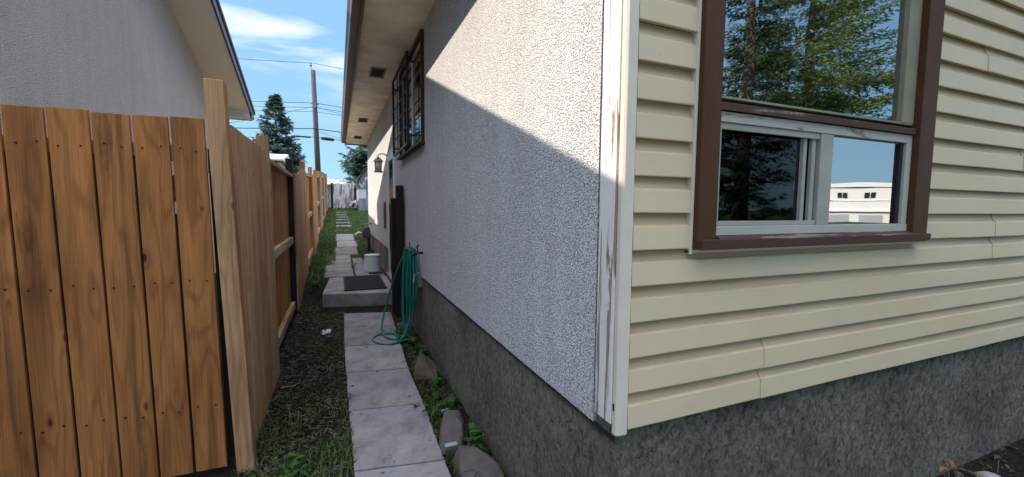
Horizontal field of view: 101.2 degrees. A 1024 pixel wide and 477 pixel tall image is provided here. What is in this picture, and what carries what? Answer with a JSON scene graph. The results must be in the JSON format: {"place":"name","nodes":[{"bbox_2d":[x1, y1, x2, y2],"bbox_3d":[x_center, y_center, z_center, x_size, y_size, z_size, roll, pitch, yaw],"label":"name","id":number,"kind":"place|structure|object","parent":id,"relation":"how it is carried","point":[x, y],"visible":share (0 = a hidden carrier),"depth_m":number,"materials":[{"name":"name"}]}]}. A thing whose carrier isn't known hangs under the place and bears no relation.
{"place":"outdoors","nodes":[
{"label":"outdoors","id":0,"kind":"place"},
{"bbox_2d":[219,0,367,178],"label":"sky","id":1,"kind":"structure","parent":0,"point":[291,31],"materials":[{"name":"blue"}]},
{"bbox_2d":[266,277,346,428],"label":"grass","id":2,"kind":"structure","parent":0,"point":[319,358],"depth_m":4.28,"materials":[{"name":"green plant"}]},
{"bbox_2d":[160,207,1023,476],"bbox_3d":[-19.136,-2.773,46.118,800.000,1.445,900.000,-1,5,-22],"label":"ground","id":3,"kind":"structure","parent":0,"point":[1012,463],"depth_m":3.35,"materials":[{"name":"green plant"}]},
{"bbox_2d":[0,0,254,271],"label":"house","id":4,"kind":"structure","parent":3,"relation":"on","point":[162,58],"depth_m":4.81,"materials":[{"name":"white paint"}]},
{"bbox_2d":[203,78,327,472],"bbox_3d":[-6.534,-1.274,14.257,0.175,3.605,25.943,-1,5,-22],"label":"fence","id":5,"kind":"object","parent":3,"relation":"on","point":[269,218],"visible":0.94,"depth_m":2.85,"materials":[{"name":"brown wood"}]},
{"bbox_2d":[0,104,234,476],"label":"gate","id":6,"kind":"structure","parent":5,"relation":"attached to","point":[110,363],"depth_m":2.16,"materials":[{"name":"brown wood"}]},
{"bbox_2d":[251,93,307,173],"bbox_3d":[-21.741,-8.060,39.004,7.459,10.593,6.951,-1,5,-22],"label":"spruce tree","id":7,"kind":"object","parent":3,"relation":"on","point":[280,144],"visible":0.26,"depth_m":38.61,"materials":[{"name":"green plant"}]},
{"bbox_2d":[270,154,289,175],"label":"garage","id":8,"kind":"structure","parent":3,"relation":"on","point":[279,159],"depth_m":24.97,"materials":[{"name":"white paint"}]},
{"bbox_2d":[270,452,309,476],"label":"weed","id":9,"kind":"object","parent":3,"relation":"on","point":[292,471],"visible":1,"depth_m":2.39,"materials":[{"name":"green plant"}]},
{"bbox_2d":[235,278,352,476],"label":"ground cover","id":10,"kind":"object","parent":3,"relation":"on","point":[299,433],"visible":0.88,"depth_m":3.43,"materials":[{"name":"brown plant"}]},
{"bbox_2d":[230,377,359,476],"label":"grass","id":11,"kind":"structure","parent":3,"relation":"on","point":[328,445],"depth_m":2.63,"materials":[{"name":"green plant"}]},
{"bbox_2d":[309,63,320,174],"bbox_3d":[-13.328,-6.852,28.665,0.623,9.874,0.393,-1,5,-22],"label":"utility pole","id":12,"kind":"object","parent":3,"relation":"on","point":[315,125],"visible":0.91,"depth_m":28.46,"materials":[{"name":"brown wood"}]},
{"bbox_2d":[238,58,304,62],"bbox_3d":[-27.515,-11.040,22.355,30.702,0.746,0.026,-1,5,-22],"label":"power cable","id":13,"kind":"object","parent":12,"relation":"attached to","point":[279,61],"visible":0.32,"depth_m":27.38,"materials":[{"name":"black rubber"}]},
{"bbox_2d":[231,106,312,122],"bbox_3d":[-15.783,-6.915,24.307,0.022,3.422,9.678,3,5,30],"label":"power cable","id":14,"kind":"object","parent":12,"relation":"attached to","point":[271,115],"visible":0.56,"depth_m":26.02,"materials":[{"name":"black rubber"}]},
{"bbox_2d":[241,128,314,128],"bbox_3d":[-27.551,-6.752,22.675,30.704,0.772,0.053,-1,5,-22],"label":"power cable","id":15,"kind":"object","parent":12,"relation":"attached to","point":[277,128],"visible":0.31,"depth_m":27.60,"materials":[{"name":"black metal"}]},
{"bbox_2d":[252,101,306,102],"bbox_3d":[-27.537,-8.447,22.549,30.702,0.750,0.030,-1,5,-22],"label":"power cable","id":16,"kind":"object","parent":12,"relation":"attached to","point":[286,102],"visible":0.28,"depth_m":27.75,"materials":[{"name":"black rubber"}]},
{"bbox_2d":[322,329,330,334],"bbox_3d":[-2.236,1.124,5.077,0.104,0.036,0.163,-1,5,-22],"label":"plastic scrap","id":17,"kind":"object","parent":3,"relation":"on","point":[326,331],"visible":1,"depth_m":5.06,"materials":[{"name":"white plastic"}]},
{"bbox_2d":[324,270,353,277],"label":"paving slab","id":18,"kind":"structure","parent":3,"relation":"on","point":[331,274],"depth_m":8.21,"materials":[{"name":"concrete"}]},
{"bbox_2d":[326,255,351,264],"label":"paving slab","id":19,"kind":"structure","parent":3,"relation":"on","point":[343,259],"depth_m":9.85,"materials":[{"name":"concrete"}]},
{"bbox_2d":[325,264,352,271],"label":"paving slab","id":20,"kind":"structure","parent":3,"relation":"on","point":[343,267],"depth_m":8.99,"materials":[{"name":"concrete"}]},
{"bbox_2d":[327,179,354,206],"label":"garage","id":21,"kind":"structure","parent":3,"relation":"on","point":[334,181],"depth_m":33.42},
{"bbox_2d":[318,207,368,240],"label":"grass","id":22,"kind":"structure","parent":3,"relation":"on","point":[332,216],"depth_m":19.55,"materials":[{"name":"green plant"}]},
{"bbox_2d":[330,183,356,208],"bbox_3d":[-10.752,-2.694,26.899,1.520,1.680,0.370,-1,5,-22],"label":"fence","id":23,"kind":"object","parent":3,"relation":"on","point":[341,190],"visible":0.84,"depth_m":26.97,"materials":[{"name":"grey wood"}]},
{"bbox_2d":[335,236,353,240],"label":"paving slab","id":24,"kind":"structure","parent":3,"relation":"on","point":[345,238],"depth_m":13.48,"materials":[{"name":"concrete"}]},
{"bbox_2d":[336,233,352,235],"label":"paving slab","id":25,"kind":"structure","parent":3,"relation":"on","point":[345,234],"depth_m":14.39,"materials":[{"name":"concrete"}]},
{"bbox_2d":[336,393,354,405],"bbox_3d":[-1.310,1.277,3.306,0.068,0.080,0.169,2,5,21],"label":"weed","id":26,"kind":"object","parent":3,"relation":"on","point":[344,399],"visible":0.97,"depth_m":3.28,"materials":[{"name":"green plant"}]},
{"bbox_2d":[307,227,385,278],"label":"grass","id":27,"kind":"structure","parent":3,"relation":"on","point":[318,258],"depth_m":11.20,"materials":[{"name":"green plant"}]},
{"bbox_2d":[335,247,357,254],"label":"paving slab","id":28,"kind":"structure","parent":3,"relation":"on","point":[346,251],"depth_m":11.11,"materials":[{"name":"concrete"}]},
{"bbox_2d":[337,241,357,247],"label":"paving slab","id":29,"kind":"structure","parent":3,"relation":"on","point":[346,243],"depth_m":12.30,"materials":[{"name":"concrete"}]},
{"bbox_2d":[335,145,367,188],"bbox_3d":[-12.158,-7.366,35.684,6.541,9.866,6.463,-1,5,-22],"label":"spruce tree","id":30,"kind":"object","parent":3,"relation":"on","point":[357,165],"visible":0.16,"depth_m":34.30,"materials":[{"name":"green plant"}]},
{"bbox_2d":[349,200,357,206],"bbox_3d":[-9.918,-2.179,26.433,0.619,0.495,0.686,-1,5,-22],"label":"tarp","id":31,"kind":"object","parent":3,"relation":"on","point":[353,203],"visible":0.9,"depth_m":26.31,"materials":[{"name":"white plastic"}]},
{"bbox_2d":[322,275,391,306],"bbox_3d":[-2.644,0.913,7.236,1.084,0.255,1.777,-1,5,-22],"label":"door step","id":32,"kind":"object","parent":3,"relation":"on","point":[334,294],"depth_m":6.54,"materials":[{"name":"concrete"}]},
{"bbox_2d":[343,275,386,290],"bbox_3d":[-2.591,0.762,7.354,0.650,0.026,1.340,-1,5,-22],"label":"door mat","id":33,"kind":"object","parent":32,"relation":"on","point":[362,282],"depth_m":7.21,"materials":[{"name":"rubber"}]},
{"bbox_2d":[352,258,363,263],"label":"paving slab","id":34,"kind":"structure","parent":3,"relation":"on","point":[357,260],"depth_m":9.79,"materials":[{"name":"concrete"}]},
{"bbox_2d":[353,264,363,269],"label":"paving slab","id":35,"kind":"structure","parent":3,"relation":"on","point":[358,266],"depth_m":9.09,"materials":[{"name":"concrete"}]},
{"bbox_2d":[355,166,367,210],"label":"shed","id":36,"kind":"structure","parent":3,"relation":"on","point":[361,184],"depth_m":25.36,"materials":[{"name":"white paint"}]},
{"bbox_2d":[355,223,371,252],"bbox_3d":[-3.853,0.023,11.171,0.477,0.876,0.406,2,5,21],"label":"gas meter","id":37,"kind":"object","parent":3,"relation":"on","point":[366,232],"visible":0.94,"depth_m":11.06,"materials":[{"name":"grey metal"}]},
{"bbox_2d":[238,273,494,476],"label":"leaf litter","id":38,"kind":"object","parent":3,"relation":"on","point":[326,402],"visible":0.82,"depth_m":3.56,"materials":[{"name":"brown plant"}]},
{"bbox_2d":[344,312,394,327],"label":"paving slab","id":39,"kind":"structure","parent":3,"relation":"on","point":[362,319],"depth_m":5.67,"materials":[{"name":"concrete"}]},
{"bbox_2d":[355,270,383,275],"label":"paving slab","id":40,"kind":"structure","parent":3,"relation":"on","point":[360,272],"depth_m":8.35,"materials":[{"name":"concrete"}]},
{"bbox_2d":[364,254,380,271],"bbox_3d":[-2.862,0.493,8.621,0.324,0.344,0.324,-1,5,-22],"label":"pail","id":41,"kind":"object","parent":40,"relation":"on","point":[371,262],"visible":0.99,"depth_m":8.49,"materials":[{"name":"white plastic"}]},
{"bbox_2d":[344,326,399,346],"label":"paving slab","id":42,"kind":"structure","parent":3,"relation":"on","point":[358,336],"depth_m":4.97,"materials":[{"name":"concrete"}]},
{"bbox_2d":[345,344,407,372],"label":"paving slab","id":43,"kind":"structure","parent":3,"relation":"on","point":[378,358],"depth_m":4.23,"materials":[{"name":"concrete"}]},
{"bbox_2d":[346,368,422,410],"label":"paving slab","id":44,"kind":"structure","parent":3,"relation":"on","point":[380,389],"depth_m":3.52,"materials":[{"name":"concrete"}]},
{"bbox_2d":[349,403,443,471],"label":"paving slab","id":45,"kind":"structure","parent":3,"relation":"on","point":[389,437],"depth_m":2.78,"materials":[{"name":"concrete"}]},
{"bbox_2d":[389,330,403,334],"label":"weed","id":46,"kind":"object","parent":3,"relation":"on","point":[399,332],"visible":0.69,"depth_m":5.02,"materials":[{"name":"green plant"}]},
{"bbox_2d":[391,185,404,316],"bbox_3d":[-1.618,0.179,5.937,0.160,1.830,0.290,-1,5,-22],"label":"board stack","id":47,"kind":"object","parent":3,"relation":"on","point":[397,225],"visible":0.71,"depth_m":5.83,"materials":[{"name":"black wood"}]},
{"bbox_2d":[397,322,406,329],"bbox_3d":[-1.401,1.115,5.384,0.144,0.055,0.196,-1,4,-17],"label":"brick","id":48,"kind":"object","parent":3,"relation":"on","point":[401,325],"visible":0.42,"depth_m":5.32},
{"bbox_2d":[354,460,450,476],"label":"paving slab","id":49,"kind":"structure","parent":3,"relation":"on","point":[435,469],"depth_m":2.43,"materials":[{"name":"concrete"}]},
{"bbox_2d":[398,335,414,345],"bbox_3d":[-1.196,1.169,4.760,0.185,0.116,0.271,-1,5,-22],"label":"weed","id":50,"kind":"object","parent":3,"relation":"on","point":[406,341],"visible":0.95,"depth_m":4.72,"materials":[{"name":"green plant"}]},
{"bbox_2d":[409,351,417,364],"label":"weed","id":51,"kind":"object","parent":3,"relation":"on","point":[414,360],"visible":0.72,"depth_m":4.16,"materials":[{"name":"green plant"}]},
{"bbox_2d":[417,345,429,354],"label":"weed","id":52,"kind":"object","parent":3,"relation":"on","point":[424,350],"visible":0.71,"depth_m":4.38,"materials":[{"name":"green plant"}]},
{"bbox_2d":[414,353,438,379],"bbox_3d":[-0.789,1.170,3.857,0.266,0.223,0.195,1,4,4],"label":"rock","id":53,"kind":"object","parent":3,"relation":"on","point":[425,367],"visible":0.81,"depth_m":3.81,"materials":[{"name":"stone"}]},
{"bbox_2d":[421,401,444,415],"bbox_3d":[-0.553,1.293,3.146,0.171,0.085,0.249,2,5,19],"label":"weed","id":54,"kind":"object","parent":3,"relation":"on","point":[432,412],"visible":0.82,"depth_m":3.10,"materials":[{"name":"green plant"}]},
{"bbox_2d":[428,380,442,398],"bbox_3d":[-0.616,1.249,3.437,0.092,0.127,0.231,-1,5,-22],"label":"weed","id":55,"kind":"object","parent":3,"relation":"on","point":[432,388],"visible":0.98,"depth_m":3.41,"materials":[{"name":"green plant"}]},
{"bbox_2d":[434,369,447,383],"bbox_3d":[-0.618,1.231,3.700,0.118,0.124,0.206,0,4,0],"label":"weed","id":56,"kind":"object","parent":3,"relation":"on","point":[438,380],"visible":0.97,"depth_m":3.67,"materials":[{"name":"green plant"}]},
{"bbox_2d":[435,397,456,414],"bbox_3d":[-0.454,1.263,3.093,0.162,0.153,0.186,4,5,35],"label":"weed","id":57,"kind":"object","parent":3,"relation":"on","point":[449,402],"visible":0.59,"depth_m":3.09,"materials":[{"name":"green plant"}]},
{"bbox_2d":[388,308,505,476],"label":"grass","id":58,"kind":"structure","parent":3,"relation":"on","point":[434,417],"depth_m":3.28,"materials":[{"name":"green plant"}]},
{"bbox_2d":[444,392,460,406],"bbox_3d":[-0.466,1.269,3.274,0.154,0.113,0.095,-3,6,-40],"label":"weed","id":59,"kind":"object","parent":3,"relation":"on","point":[454,396],"visible":0.53,"depth_m":3.27,"materials":[{"name":"green plant"}]},
{"bbox_2d":[439,409,467,454],"bbox_3d":[-0.389,1.280,2.781,0.206,0.170,0.321,0,4,-6],"label":"rock","id":60,"kind":"object","parent":3,"relation":"on","point":[452,428],"visible":0.73,"depth_m":2.77,"materials":[{"name":"grey stone"}]},
{"bbox_2d":[445,441,457,446],"bbox_3d":[-0.378,1.277,2.611,0.075,0.008,0.035,-1,5,-22],"label":"plastic strip","id":61,"kind":"object","parent":60,"relation":"on","point":[450,444],"visible":1,"depth_m":2.60,"materials":[{"name":"teal plastic"}]},
{"bbox_2d":[463,422,488,451],"bbox_3d":[-0.224,1.275,2.653,0.154,0.197,0.182,-1,5,-22],"label":"weed","id":62,"kind":"object","parent":3,"relation":"on","point":[476,436],"visible":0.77,"depth_m":2.62,"materials":[{"name":"green plant"}]},
{"bbox_2d":[453,446,504,476],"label":"rock","id":63,"kind":"object","parent":3,"relation":"on","point":[471,461],"visible":0.93,"depth_m":2.37,"materials":[{"name":"grey stone"}]},
{"bbox_2d":[340,0,1023,476],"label":"house","id":64,"kind":"structure","parent":3,"relation":"on","point":[716,238],"depth_m":1.87,"materials":[{"name":"paint"}]},
{"bbox_2d":[373,152,387,172],"bbox_3d":[-2.342,-1.355,7.498,0.262,0.355,0.184,-1,5,-22],"label":"wall lantern","id":65,"kind":"object","parent":64,"relation":"attached to","point":[377,161],"depth_m":7.45,"materials":[{"name":"metal"}]},
{"bbox_2d":[387,152,393,269],"bbox_3d":[-2.015,-0.405,7.138,0.072,2.010,0.840,-1,5,-22],"label":"door","id":66,"kind":"structure","parent":64,"relation":"in","point":[390,159],"depth_m":7.20,"materials":[{"name":"white paint"}]},
{"bbox_2d":[392,29,424,159],"bbox_3d":[-1.280,-1.636,5.200,0.164,1.175,1.876,-1,5,-22],"label":"window","id":67,"kind":"structure","parent":64,"relation":"in","point":[411,119],"depth_m":5.00,"materials":[{"name":"brown paint"}]},
{"bbox_2d":[409,241,422,255],"bbox_3d":[-1.074,0.122,4.700,0.146,0.164,0.326,-1,5,-22],"label":"garden tap","id":68,"kind":"object","parent":64,"relation":"attached to","point":[416,253],"visible":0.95,"depth_m":4.60,"materials":[{"name":"black metal"}]},
{"bbox_2d":[413,272,422,286],"bbox_3d":[-1.069,0.469,4.743,0.115,0.160,0.112,-1,5,-22],"label":"wall bracket","id":69,"kind":"object","parent":64,"relation":"attached to","point":[419,280],"depth_m":4.73,"materials":[{"name":"grey metal"}]},
{"bbox_2d":[371,247,416,344],"bbox_3d":[-1.389,0.627,4.903,0.497,1.060,0.627,-1,5,-22],"label":"garden hose","id":70,"kind":"object","parent":69,"relation":"hanging from","point":[409,286],"visible":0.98,"depth_m":4.84,"materials":[{"name":"green rubber"}]},
{"bbox_2d":[684,0,945,253],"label":"window","id":71,"kind":"structure","parent":64,"relation":"in","point":[814,121],"depth_m":1.69,"materials":[{"name":"brown paint"}]},
{"bbox_2d":[940,459,956,476],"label":"dried plant","id":72,"kind":"object","parent":3,"relation":"on","point":[945,463],"visible":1,"depth_m":2.17,"materials":[{"name":"orange plant"}]},
{"bbox_2d":[946,439,1023,476],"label":"leaf litter","id":73,"kind":"object","parent":3,"relation":"on","point":[994,456],"visible":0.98,"depth_m":2.40,"materials":[{"name":"brown plant"}]},
{"bbox_2d":[974,471,1000,476],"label":"stone","id":74,"kind":"object","parent":3,"relation":"on","point":[984,473],"visible":0.9,"depth_m":2.33,"materials":[{"name":"grey stone"}]},
{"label":"power cable","id":75,"kind":"object","parent":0,"visible":0},
{"bbox_2d":[321,137,333,140],"bbox_3d":[-12.605,-6.795,28.756,0.882,0.247,0.237,-1,5,-22],"label":"splice case","id":76,"kind":"object","parent":75,"relation":"hanging from","point":[327,138],"visible":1,"depth_m":28.68,"materials":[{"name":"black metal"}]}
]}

